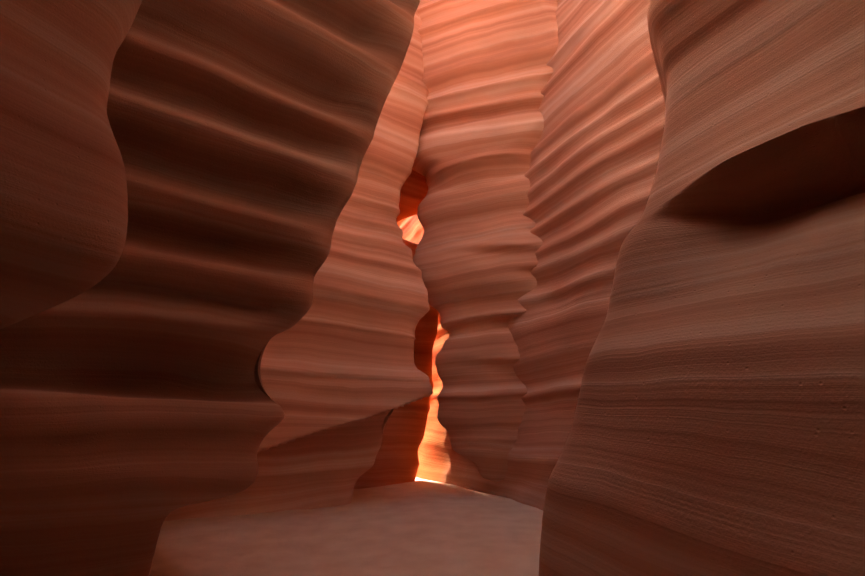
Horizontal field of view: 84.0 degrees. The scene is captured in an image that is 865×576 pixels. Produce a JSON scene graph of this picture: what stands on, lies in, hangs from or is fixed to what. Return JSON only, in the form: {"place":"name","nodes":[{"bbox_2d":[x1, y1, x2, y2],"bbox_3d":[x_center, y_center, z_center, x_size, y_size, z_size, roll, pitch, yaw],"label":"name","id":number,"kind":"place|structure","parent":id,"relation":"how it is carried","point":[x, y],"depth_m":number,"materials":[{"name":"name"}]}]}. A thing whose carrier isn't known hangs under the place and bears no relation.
{"place":"outdoors","nodes":[
{"label":"outdoors","id":0,"kind":"place"},
{"bbox_2d":[149,477,542,575],"bbox_3d":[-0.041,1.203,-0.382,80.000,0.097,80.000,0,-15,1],"label":"sand ground","id":1,"kind":"structure","parent":0,"point":[420,527],"depth_m":5.17,"materials":[{"name":"brown sand"}]},
{"bbox_2d":[0,0,142,328],"bbox_3d":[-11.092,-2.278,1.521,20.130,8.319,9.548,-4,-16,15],"label":"canyon wall","id":2,"kind":"structure","parent":1,"relation":"on","point":[63,208],"depth_m":2.19,"materials":[{"name":"stone"}]},
{"bbox_2d":[0,0,419,575],"bbox_3d":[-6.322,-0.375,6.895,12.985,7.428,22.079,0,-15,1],"label":"canyon wall","id":3,"kind":"structure","parent":1,"relation":"on","point":[138,404],"depth_m":3.52,"materials":[{"name":"stone"}]},
{"bbox_2d":[164,11,432,520],"bbox_3d":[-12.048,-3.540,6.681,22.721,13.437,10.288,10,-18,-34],"label":"canyon wall","id":4,"kind":"structure","parent":1,"relation":"on","point":[343,377],"depth_m":7.24,"materials":[{"name":"stone"}]},
{"bbox_2d":[353,169,438,488],"bbox_3d":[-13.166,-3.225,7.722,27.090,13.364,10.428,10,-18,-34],"label":"canyon wall","id":5,"kind":"structure","parent":1,"relation":"on","point":[396,460],"depth_m":9.60,"materials":[{"name":"stone"}]},
{"bbox_2d":[412,0,558,481],"bbox_3d":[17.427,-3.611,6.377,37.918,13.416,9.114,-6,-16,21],"label":"canyon wall","id":6,"kind":"structure","parent":1,"relation":"on","point":[487,73],"depth_m":8.43,"materials":[{"name":"stone"}]},
{"bbox_2d":[397,0,664,509],"bbox_3d":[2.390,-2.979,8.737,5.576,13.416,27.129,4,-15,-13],"label":"canyon wall","id":7,"kind":"structure","parent":1,"relation":"on","point":[590,174],"depth_m":7.06,"materials":[{"name":"stone"}]},
{"bbox_2d":[539,0,864,575],"bbox_3d":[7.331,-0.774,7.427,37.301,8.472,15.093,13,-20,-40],"label":"canyon wall","id":8,"kind":"structure","parent":1,"relation":"on","point":[718,427],"depth_m":2.12,"materials":[{"name":"stone"}]}
]}

